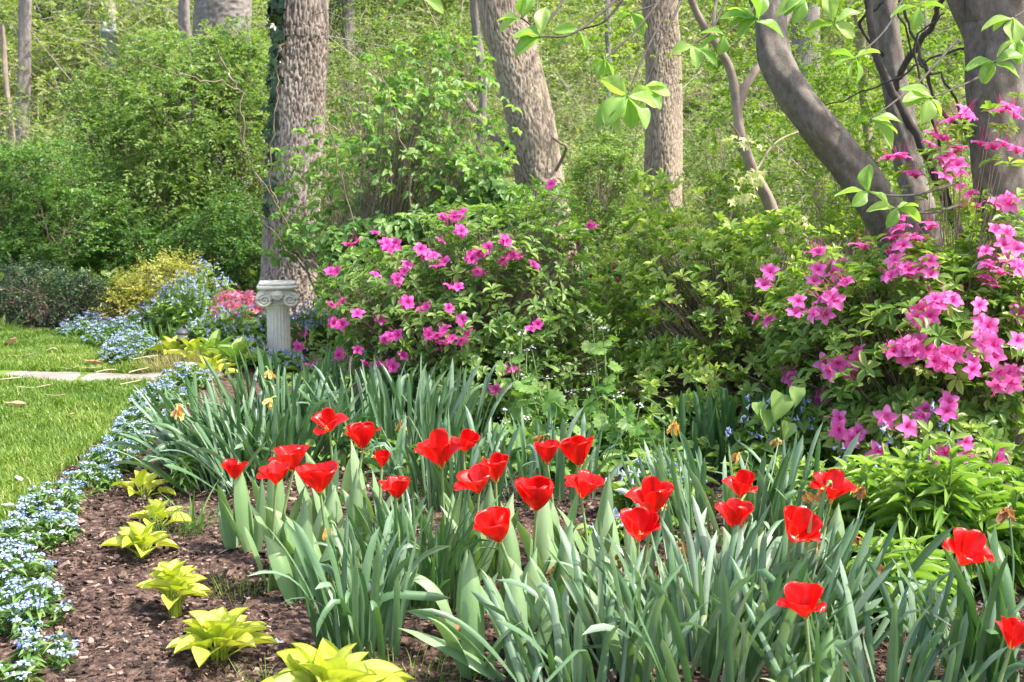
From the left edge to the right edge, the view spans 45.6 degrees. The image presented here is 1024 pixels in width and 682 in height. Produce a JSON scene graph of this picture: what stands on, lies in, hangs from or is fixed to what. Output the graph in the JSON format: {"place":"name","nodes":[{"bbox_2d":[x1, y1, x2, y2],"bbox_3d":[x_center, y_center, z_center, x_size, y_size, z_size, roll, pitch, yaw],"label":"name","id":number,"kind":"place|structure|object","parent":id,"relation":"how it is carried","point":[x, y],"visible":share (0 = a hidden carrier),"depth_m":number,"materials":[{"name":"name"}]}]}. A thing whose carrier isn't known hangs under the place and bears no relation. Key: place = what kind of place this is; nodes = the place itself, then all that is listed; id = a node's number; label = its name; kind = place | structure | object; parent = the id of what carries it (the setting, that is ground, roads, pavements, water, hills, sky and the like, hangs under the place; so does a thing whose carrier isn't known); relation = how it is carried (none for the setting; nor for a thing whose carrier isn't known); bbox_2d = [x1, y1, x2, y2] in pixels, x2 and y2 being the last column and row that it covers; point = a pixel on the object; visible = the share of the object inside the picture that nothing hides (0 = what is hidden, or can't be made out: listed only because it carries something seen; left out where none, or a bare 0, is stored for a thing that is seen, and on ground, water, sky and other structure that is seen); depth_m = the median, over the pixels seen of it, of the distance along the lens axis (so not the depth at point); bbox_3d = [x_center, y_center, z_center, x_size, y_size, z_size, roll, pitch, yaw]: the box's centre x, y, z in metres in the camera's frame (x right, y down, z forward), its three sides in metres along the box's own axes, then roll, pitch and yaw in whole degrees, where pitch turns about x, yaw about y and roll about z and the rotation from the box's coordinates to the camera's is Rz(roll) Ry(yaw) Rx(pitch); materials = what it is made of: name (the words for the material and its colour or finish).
{"place":"outdoors","nodes":[
{"label":"outdoors","id":0,"kind":"place"},
{"bbox_2d":[0,411,120,530],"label":"lawn grass","id":1,"kind":"structure","parent":0,"point":[56,459],"depth_m":5.99,"materials":[{"name":"green plant"}]},
{"bbox_2d":[0,321,161,525],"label":"lawn","id":2,"kind":"structure","parent":0,"point":[82,374],"depth_m":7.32,"materials":[{"name":"plant"}]},
{"bbox_2d":[4,368,223,381],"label":"stone path","id":3,"kind":"structure","parent":2,"relation":"on","point":[71,376],"depth_m":8.23,"materials":[{"name":"beige stone"}]},
{"bbox_2d":[0,0,1023,681],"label":"ground","id":4,"kind":"structure","parent":0,"point":[286,634],"depth_m":4.03,"materials":[{"name":"brown soil"}]},
{"bbox_2d":[15,0,31,179],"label":"spruce tree","id":5,"kind":"object","parent":4,"relation":"on","point":[24,55],"visible":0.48,"depth_m":21.44,"materials":[{"name":"plant"}]},
{"bbox_2d":[0,537,60,598],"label":"forget me not","id":6,"kind":"object","parent":4,"relation":"on","point":[18,564],"visible":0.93,"depth_m":4.12,"materials":[{"name":"blue plant"}]},
{"bbox_2d":[0,574,76,639],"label":"forget me not","id":7,"kind":"object","parent":4,"relation":"on","point":[27,605],"visible":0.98,"depth_m":3.73,"materials":[{"name":"blue plant"}]},
{"bbox_2d":[0,625,78,681],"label":"forget me not","id":8,"kind":"object","parent":4,"relation":"on","point":[28,647],"visible":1,"depth_m":3.41,"materials":[{"name":"blue plant"}]},
{"bbox_2d":[0,506,85,555],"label":"forget me not","id":9,"kind":"object","parent":4,"relation":"on","point":[51,532],"visible":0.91,"depth_m":4.52,"materials":[{"name":"blue plant"}]},
{"bbox_2d":[15,478,87,519],"bbox_3d":[-1.870,0.658,4.950,0.293,0.180,0.335,0,8,0],"label":"forget me not","id":10,"kind":"object","parent":4,"relation":"on","point":[29,506],"visible":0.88,"depth_m":4.90,"materials":[{"name":"blue plant"}]},
{"bbox_2d":[0,253,120,327],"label":"evergreen shrub","id":11,"kind":"object","parent":4,"relation":"on","point":[12,310],"visible":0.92,"depth_m":10.93,"materials":[{"name":"green plant"}]},
{"bbox_2d":[0,130,146,293],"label":"rounded shrub","id":12,"kind":"object","parent":4,"relation":"on","point":[14,232],"visible":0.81,"depth_m":13.15,"materials":[{"name":"green plant"}]},
{"bbox_2d":[52,461,127,495],"bbox_3d":[-1.875,0.612,5.385,0.309,0.176,0.383,0,8,0],"label":"forget me not","id":13,"kind":"object","parent":4,"relation":"on","point":[87,477],"visible":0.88,"depth_m":5.39,"materials":[{"name":"blue plant"}]},
{"bbox_2d":[75,437,143,474],"bbox_3d":[-1.882,0.541,5.668,0.301,0.191,0.390,3,9,22],"label":"forget me not","id":14,"kind":"object","parent":4,"relation":"on","point":[97,454],"visible":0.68,"depth_m":5.63,"materials":[{"name":"blue plant"}]},
{"bbox_2d":[80,316,140,348],"bbox_3d":[-3.208,-0.061,9.773,0.432,0.276,0.784,0,8,0],"label":"forget me not","id":15,"kind":"object","parent":4,"relation":"on","point":[103,333],"visible":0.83,"depth_m":9.67,"materials":[{"name":"blue plant"}]},
{"bbox_2d":[96,328,165,364],"bbox_3d":[-2.778,0.059,8.955,0.465,0.292,0.846,0,8,0],"label":"forget me not","id":16,"kind":"object","parent":4,"relation":"on","point":[122,348],"visible":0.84,"depth_m":8.81,"materials":[{"name":"blue plant"}]},
{"bbox_2d":[100,521,179,559],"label":"hosta","id":17,"kind":"object","parent":4,"relation":"on","point":[136,534],"visible":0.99,"depth_m":4.45,"materials":[{"name":"yellow plant"}]},
{"bbox_2d":[85,243,220,325],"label":"golden shrub","id":18,"kind":"object","parent":4,"relation":"on","point":[132,291],"visible":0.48,"depth_m":10.91,"materials":[{"name":"yellow plant"}]},
{"bbox_2d":[69,175,264,301],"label":"shade shrub","id":19,"kind":"object","parent":4,"relation":"on","point":[245,254],"visible":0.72,"depth_m":12.85,"materials":[{"name":"green plant"}]},
{"bbox_2d":[135,559,212,618],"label":"hosta","id":20,"kind":"object","parent":4,"relation":"on","point":[172,579],"visible":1,"depth_m":3.85,"materials":[{"name":"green plant"}]},
{"bbox_2d":[23,4,331,268],"bbox_3d":[-3.976,-2.286,14.439,3.724,3.523,3.502,0,8,0],"label":"arching shrub","id":21,"kind":"object","parent":4,"relation":"on","point":[194,174],"visible":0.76,"depth_m":14.22,"materials":[{"name":"green plant"}]},
{"bbox_2d":[142,268,220,337],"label":"bluebell clump","id":22,"kind":"object","parent":4,"relation":"on","point":[175,310],"visible":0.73,"depth_m":10.14,"materials":[{"name":"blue plant"}]},
{"bbox_2d":[92,376,276,496],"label":"daffodil clump","id":23,"kind":"object","parent":4,"relation":"on","point":[209,437],"visible":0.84,"depth_m":5.37,"materials":[{"name":"green plant"}]},
{"bbox_2d":[187,0,251,243],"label":"oak tree","id":24,"kind":"object","parent":4,"relation":"on","point":[213,12],"visible":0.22,"depth_m":16.73,"materials":[{"name":"grey plant"}]},
{"bbox_2d":[174,301,266,347],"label":"bluebell clump","id":25,"kind":"object","parent":4,"relation":"on","point":[257,326],"visible":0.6,"depth_m":9.49,"materials":[{"name":"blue plant"}]},
{"bbox_2d":[166,606,278,667],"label":"hosta","id":26,"kind":"object","parent":4,"relation":"on","point":[223,628],"visible":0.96,"depth_m":3.50,"materials":[{"name":"yellow plant"}]},
{"bbox_2d":[217,458,248,549],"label":"tulip","id":27,"kind":"object","parent":4,"relation":"on","point":[233,468],"visible":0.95,"depth_m":4.51,"materials":[{"name":"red plant"}]},
{"bbox_2d":[208,285,266,325],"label":"azalea bush","id":28,"kind":"object","parent":4,"relation":"on","point":[247,297],"visible":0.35,"depth_m":9.84,"materials":[{"name":"pink plant"}]},
{"bbox_2d":[219,460,265,552],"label":"tulip plant","id":29,"kind":"object","parent":4,"relation":"on","point":[243,511],"visible":0.81,"depth_m":4.49,"materials":[{"name":"green plant"}]},
{"bbox_2d":[129,364,397,481],"bbox_3d":[-1.196,0.363,5.689,1.148,0.489,1.092,-5,9,-31],"label":"daffodil clump","id":30,"kind":"object","parent":4,"relation":"on","point":[283,427],"visible":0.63,"depth_m":5.62,"materials":[{"name":"green plant"}]},
{"bbox_2d":[242,461,289,591],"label":"tulip","id":31,"kind":"object","parent":4,"relation":"on","point":[274,472],"visible":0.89,"depth_m":4.12,"materials":[{"name":"red plant"}]},
{"bbox_2d":[255,280,299,355],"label":"garden column","id":32,"kind":"structure","parent":4,"relation":"on","point":[277,298],"depth_m":8.88,"materials":[{"name":"stone"}]},
{"bbox_2d":[247,444,310,540],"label":"tulip","id":33,"kind":"object","parent":4,"relation":"on","point":[293,455],"visible":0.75,"depth_m":4.33,"materials":[{"name":"red plant"}]},
{"bbox_2d":[257,0,328,318],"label":"oak tree","id":34,"kind":"object","parent":4,"relation":"on","point":[305,48],"visible":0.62,"depth_m":11.40,"materials":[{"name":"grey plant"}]},
{"bbox_2d":[264,496,342,603],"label":"tulip plant","id":35,"kind":"object","parent":4,"relation":"on","point":[280,562],"visible":0.61,"depth_m":4.00,"materials":[{"name":"green plant"}]},
{"bbox_2d":[202,338,415,439],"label":"daffodil clump","id":36,"kind":"object","parent":4,"relation":"on","point":[324,368],"visible":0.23,"depth_m":6.30,"materials":[{"name":"green plant"}]},
{"bbox_2d":[290,292,340,352],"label":"bluebell clump","id":37,"kind":"object","parent":4,"relation":"on","point":[316,325],"visible":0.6,"depth_m":9.24,"materials":[{"name":"green plant"}]},
{"bbox_2d":[305,407,356,505],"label":"tulip","id":38,"kind":"object","parent":4,"relation":"on","point":[327,419],"visible":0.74,"depth_m":4.89,"materials":[{"name":"red plant"}]},
{"bbox_2d":[296,461,366,587],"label":"tulip","id":39,"kind":"object","parent":4,"relation":"on","point":[317,477],"visible":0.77,"depth_m":3.98,"materials":[{"name":"red plant"}]},
{"bbox_2d":[261,638,415,681],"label":"hosta","id":40,"kind":"object","parent":4,"relation":"on","point":[327,661],"visible":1,"depth_m":3.19,"materials":[{"name":"yellow plant"}]},
{"bbox_2d":[139,8,553,376],"bbox_3d":[-1.012,-1.041,8.755,2.583,2.417,2.232,0,8,0],"label":"viburnum shrub","id":41,"kind":"object","parent":4,"relation":"on","point":[396,218],"visible":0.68,"depth_m":8.23,"materials":[{"name":"green plant"}]},
{"bbox_2d":[248,509,450,660],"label":"daffodil clump","id":42,"kind":"object","parent":4,"relation":"on","point":[341,608],"visible":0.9,"depth_m":3.50,"materials":[{"name":"green plant"}]},
{"bbox_2d":[331,422,380,540],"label":"tulip","id":43,"kind":"object","parent":4,"relation":"on","point":[360,434],"visible":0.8,"depth_m":4.59,"materials":[{"name":"red plant"}]},
{"bbox_2d":[328,0,392,163],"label":"conifer tree","id":44,"kind":"object","parent":4,"relation":"on","point":[349,26],"visible":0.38,"depth_m":22.34,"materials":[{"name":"grey plant"}]},
{"bbox_2d":[305,484,499,630],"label":"daffodil clump","id":45,"kind":"object","parent":4,"relation":"on","point":[443,562],"visible":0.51,"depth_m":3.85,"materials":[{"name":"green plant"}]},
{"bbox_2d":[299,355,518,469],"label":"daffodil clump","id":46,"kind":"object","parent":4,"relation":"on","point":[381,411],"visible":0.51,"depth_m":5.75,"materials":[{"name":"green plant"}]},
{"bbox_2d":[321,0,508,247],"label":"woodland shrub","id":47,"kind":"object","parent":4,"relation":"on","point":[383,50],"visible":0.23,"depth_m":13.37,"materials":[{"name":"green plant"}]},
{"bbox_2d":[410,428,464,549],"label":"tulip","id":48,"kind":"object","parent":4,"relation":"on","point":[438,448],"visible":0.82,"depth_m":4.37,"materials":[{"name":"red plant"}]},
{"bbox_2d":[348,405,536,513],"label":"daffodil clump","id":49,"kind":"object","parent":4,"relation":"on","point":[433,475],"visible":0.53,"depth_m":5.08,"materials":[{"name":"green plant"}]},
{"bbox_2d":[293,174,643,430],"bbox_3d":[-0.212,-0.233,6.794,2.007,1.378,1.796,0,8,0],"label":"azalea bush","id":50,"kind":"object","parent":4,"relation":"on","point":[411,324],"visible":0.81,"depth_m":6.46,"materials":[{"name":"green plant"}]},
{"bbox_2d":[427,550,522,680],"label":"tulip plant","id":51,"kind":"object","parent":4,"relation":"on","point":[471,611],"visible":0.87,"depth_m":3.41,"materials":[{"name":"green plant"}]},
{"bbox_2d":[454,464,496,580],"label":"tulip","id":52,"kind":"object","parent":4,"relation":"on","point":[475,477],"visible":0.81,"depth_m":4.03,"materials":[{"name":"red plant"}]},
{"bbox_2d":[399,561,557,681],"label":"tulip plant","id":53,"kind":"object","parent":4,"relation":"on","point":[475,663],"visible":0.62,"depth_m":3.36,"materials":[{"name":"green plant"}]},
{"bbox_2d":[0,0,969,306],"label":"slope weeds","id":54,"kind":"object","parent":4,"relation":"on","point":[252,270],"visible":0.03,"depth_m":21.62,"materials":[{"name":"green plant"}]},
{"bbox_2d":[0,0,975,303],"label":"woodland undergrowth","id":55,"kind":"object","parent":4,"relation":"on","point":[76,38],"visible":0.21,"depth_m":22.29,"materials":[{"name":"green plant"}]},
{"bbox_2d":[475,452,519,580],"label":"tulip","id":56,"kind":"object","parent":4,"relation":"on","point":[497,462],"visible":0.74,"depth_m":4.11,"materials":[{"name":"red plant"}]},
{"bbox_2d":[473,506,545,636],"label":"tulip","id":57,"kind":"object","parent":4,"relation":"on","point":[492,523],"visible":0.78,"depth_m":3.45,"materials":[{"name":"red plant"}]},
{"bbox_2d":[0,397,1023,681],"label":"mulch chips","id":58,"kind":"object","parent":4,"relation":"on","point":[120,575],"visible":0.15,"depth_m":4.07,"materials":[{"name":"brown wood"}]},
{"bbox_2d":[460,0,591,341],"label":"leaning tree","id":59,"kind":"object","parent":4,"relation":"on","point":[521,80],"visible":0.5,"depth_m":9.19,"materials":[{"name":"beige plant"}]},
{"bbox_2d":[508,346,573,436],"bbox_3d":[0.171,0.307,5.863,0.385,0.559,0.318,3,8,18],"label":"garlic mustard","id":60,"kind":"object","parent":4,"relation":"on","point":[530,407],"visible":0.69,"depth_m":5.84,"materials":[{"name":"green plant"}]},
{"bbox_2d":[517,501,577,573],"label":"tulip plant","id":61,"kind":"object","parent":4,"relation":"on","point":[544,523],"visible":0.41,"depth_m":4.23,"materials":[{"name":"green plant"}]},
{"bbox_2d":[514,475,588,587],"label":"tulip","id":62,"kind":"object","parent":4,"relation":"on","point":[535,492],"visible":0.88,"depth_m":3.74,"materials":[{"name":"red plant"}]},
{"bbox_2d":[481,406,630,510],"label":"daffodil clump","id":63,"kind":"object","parent":4,"relation":"on","point":[538,467],"visible":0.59,"depth_m":5.18,"materials":[{"name":"green plant"}]},
{"bbox_2d":[406,542,712,681],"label":"daffodil clump","id":64,"kind":"object","parent":4,"relation":"on","point":[563,658],"visible":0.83,"depth_m":3.29,"materials":[{"name":"green plant"}]},
{"bbox_2d":[549,435,594,549],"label":"tulip","id":65,"kind":"object","parent":4,"relation":"on","point":[575,449],"visible":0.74,"depth_m":4.33,"materials":[{"name":"red plant"}]},
{"bbox_2d":[550,469,612,571],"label":"tulip","id":66,"kind":"object","parent":4,"relation":"on","point":[584,483],"visible":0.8,"depth_m":3.96,"materials":[{"name":"red plant"}]},
{"bbox_2d":[553,371,626,454],"bbox_3d":[0.394,0.365,5.906,0.400,0.456,0.324,-6,10,-36],"label":"garlic mustard","id":67,"kind":"object","parent":4,"relation":"on","point":[590,406],"visible":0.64,"depth_m":5.85,"materials":[{"name":"green plant"}]},
{"bbox_2d":[563,88,644,312],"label":"woodland shrub","id":68,"kind":"object","parent":4,"relation":"on","point":[609,222],"visible":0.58,"depth_m":12.02,"materials":[{"name":"green plant"}]},
{"bbox_2d":[581,315,633,440],"bbox_3d":[0.492,0.207,6.178,0.319,0.701,0.345,0,8,0],"label":"garlic mustard","id":69,"kind":"object","parent":4,"relation":"on","point":[607,387],"visible":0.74,"depth_m":6.13,"materials":[{"name":"green plant"}]},
{"bbox_2d":[581,579,662,681],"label":"tulip plant","id":70,"kind":"object","parent":4,"relation":"on","point":[617,653],"visible":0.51,"depth_m":3.35,"materials":[{"name":"green plant"}]},
{"bbox_2d":[587,506,660,636],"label":"tulip","id":71,"kind":"object","parent":4,"relation":"on","point":[637,521],"visible":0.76,"depth_m":3.51,"materials":[{"name":"red plant"}]},
{"bbox_2d":[591,392,667,464],"bbox_3d":[0.560,0.434,5.808,0.369,0.386,0.300,0,8,0],"label":"garlic mustard","id":72,"kind":"object","parent":4,"relation":"on","point":[629,425],"visible":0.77,"depth_m":5.77,"materials":[{"name":"green plant"}]},
{"bbox_2d":[275,300,1023,485],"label":"leafy ground cover","id":73,"kind":"object","parent":4,"relation":"on","point":[1017,459],"visible":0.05,"depth_m":5.92,"materials":[{"name":"green plant"}]},
{"bbox_2d":[623,475,678,585],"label":"tulip","id":74,"kind":"object","parent":4,"relation":"on","point":[653,493],"visible":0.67,"depth_m":3.73,"materials":[{"name":"red plant"}]},
{"bbox_2d":[597,451,707,525],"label":"bluebell clump","id":75,"kind":"object","parent":4,"relation":"on","point":[622,502],"visible":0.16,"depth_m":4.84,"materials":[{"name":"green plant"}]},
{"bbox_2d":[639,0,682,323],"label":"straight tree","id":76,"kind":"object","parent":4,"relation":"on","point":[664,140],"visible":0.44,"depth_m":10.88,"materials":[{"name":"beige plant"}]},
{"bbox_2d":[394,0,1023,277],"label":"magnolia tree","id":77,"kind":"object","parent":4,"relation":"on","point":[848,162],"visible":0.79,"depth_m":5.99,"materials":[{"name":"grey plant"}]},
{"bbox_2d":[580,168,842,426],"bbox_3d":[1.119,-0.227,6.642,1.477,1.428,1.894,0,8,0],"label":"azalea bush","id":78,"kind":"object","parent":4,"relation":"on","point":[719,339],"visible":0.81,"depth_m":6.47,"materials":[{"name":"green plant"}]},
{"bbox_2d":[642,377,812,480],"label":"daffodil clump","id":79,"kind":"object","parent":4,"relation":"on","point":[708,412],"visible":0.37,"depth_m":5.64,"materials":[{"name":"green plant"}]},
{"bbox_2d":[614,416,859,551],"bbox_3d":[0.836,0.537,4.679,0.917,0.463,0.889,0,8,0],"label":"daffodil clump","id":80,"kind":"object","parent":4,"relation":"on","point":[785,482],"visible":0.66,"depth_m":4.56,"materials":[{"name":"green plant"}]},
{"bbox_2d":[682,84,807,292],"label":"woodland shrub","id":81,"kind":"object","parent":4,"relation":"on","point":[698,166],"visible":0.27,"depth_m":12.04,"materials":[{"name":"green plant"}]},
{"bbox_2d":[546,503,949,681],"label":"daffodil clump","id":82,"kind":"object","parent":4,"relation":"on","point":[706,651],"visible":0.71,"depth_m":3.32,"materials":[{"name":"green plant"}]},
{"bbox_2d":[542,0,970,279],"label":"maple tree","id":83,"kind":"object","parent":4,"relation":"on","point":[766,196],"visible":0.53,"depth_m":8.43,"materials":[{"name":"green plant"}]},
{"bbox_2d":[725,394,823,486],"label":"bluebell clump","id":84,"kind":"object","parent":4,"relation":"on","point":[752,437],"visible":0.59,"depth_m":5.41,"materials":[{"name":"green plant"}]},
{"bbox_2d":[752,386,804,458],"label":"broadleaf plant","id":85,"kind":"object","parent":4,"relation":"on","point":[782,404],"visible":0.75,"depth_m":5.22,"materials":[{"name":"green plant"}]},
{"bbox_2d":[747,505,822,637],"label":"tulip","id":86,"kind":"object","parent":4,"relation":"on","point":[797,519],"visible":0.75,"depth_m":3.51,"materials":[{"name":"red plant"}]},
{"bbox_2d":[761,581,845,681],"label":"tulip","id":87,"kind":"object","parent":4,"relation":"on","point":[801,599],"visible":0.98,"depth_m":2.96,"materials":[{"name":"red plant"}]},
{"bbox_2d":[790,0,820,238],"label":"pine tree","id":88,"kind":"object","parent":4,"relation":"on","point":[813,14],"visible":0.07,"depth_m":18.39,"materials":[{"name":"grey plant"}]},
{"bbox_2d":[679,480,952,667],"bbox_3d":[0.857,0.666,3.667,0.785,0.495,0.929,0,8,0],"label":"daffodil clump","id":89,"kind":"object","parent":4,"relation":"on","point":[849,539],"visible":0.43,"depth_m":3.54,"materials":[{"name":"green plant"}]},
{"bbox_2d":[809,468,857,589],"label":"tulip","id":90,"kind":"object","parent":4,"relation":"on","point":[842,485],"visible":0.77,"depth_m":3.96,"materials":[{"name":"red plant"}]},
{"bbox_2d":[812,442,904,562],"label":"leafy perennial","id":91,"kind":"object","parent":4,"relation":"on","point":[849,504],"visible":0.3,"depth_m":4.25,"materials":[{"name":"green plant"}]},
{"bbox_2d":[709,555,1023,681],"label":"daffodil clump","id":92,"kind":"object","parent":4,"relation":"on","point":[920,643],"visible":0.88,"depth_m":3.20,"materials":[{"name":"green plant"}]},
{"bbox_2d":[765,46,975,305],"bbox_3d":[3.223,-1.369,10.815,2.193,2.529,1.500,6,10,37],"label":"woodland shrub","id":93,"kind":"object","parent":4,"relation":"on","point":[831,186],"visible":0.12,"depth_m":10.87,"materials":[{"name":"green plant"}]},
{"bbox_2d":[744,90,1023,476],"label":"azalea bush","id":94,"kind":"object","parent":4,"relation":"on","point":[952,318],"visible":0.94,"depth_m":5.27,"materials":[{"name":"pink plant"}]},
{"bbox_2d":[843,529,956,637],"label":"leafy perennial","id":95,"kind":"object","parent":4,"relation":"on","point":[933,567],"visible":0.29,"depth_m":3.71,"materials":[{"name":"green plant"}]},
{"bbox_2d":[864,437,1023,596],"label":"leafy perennial","id":96,"kind":"object","parent":4,"relation":"on","point":[918,498],"visible":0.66,"depth_m":3.98,"materials":[{"name":"green plant"}]},
{"bbox_2d":[891,502,1023,681],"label":"daffodil clump","id":97,"kind":"object","parent":4,"relation":"on","point":[1001,593],"visible":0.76,"depth_m":3.19,"materials":[{"name":"green plant"}]},
{"bbox_2d":[937,527,994,665],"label":"tulip","id":98,"kind":"object","parent":4,"relation":"on","point":[966,547],"visible":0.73,"depth_m":3.22,"materials":[{"name":"red plant"}]},
{"bbox_2d":[947,0,1023,455],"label":"magnolia tree","id":99,"kind":"object","parent":4,"relation":"on","point":[971,18],"visible":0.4,"depth_m":5.82,"materials":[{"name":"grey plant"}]},
{"bbox_2d":[956,436,1023,596],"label":"leafy perennial","id":100,"kind":"object","parent":4,"relation":"on","point":[1015,476],"visible":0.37,"depth_m":4.03,"materials":[{"name":"green plant"}]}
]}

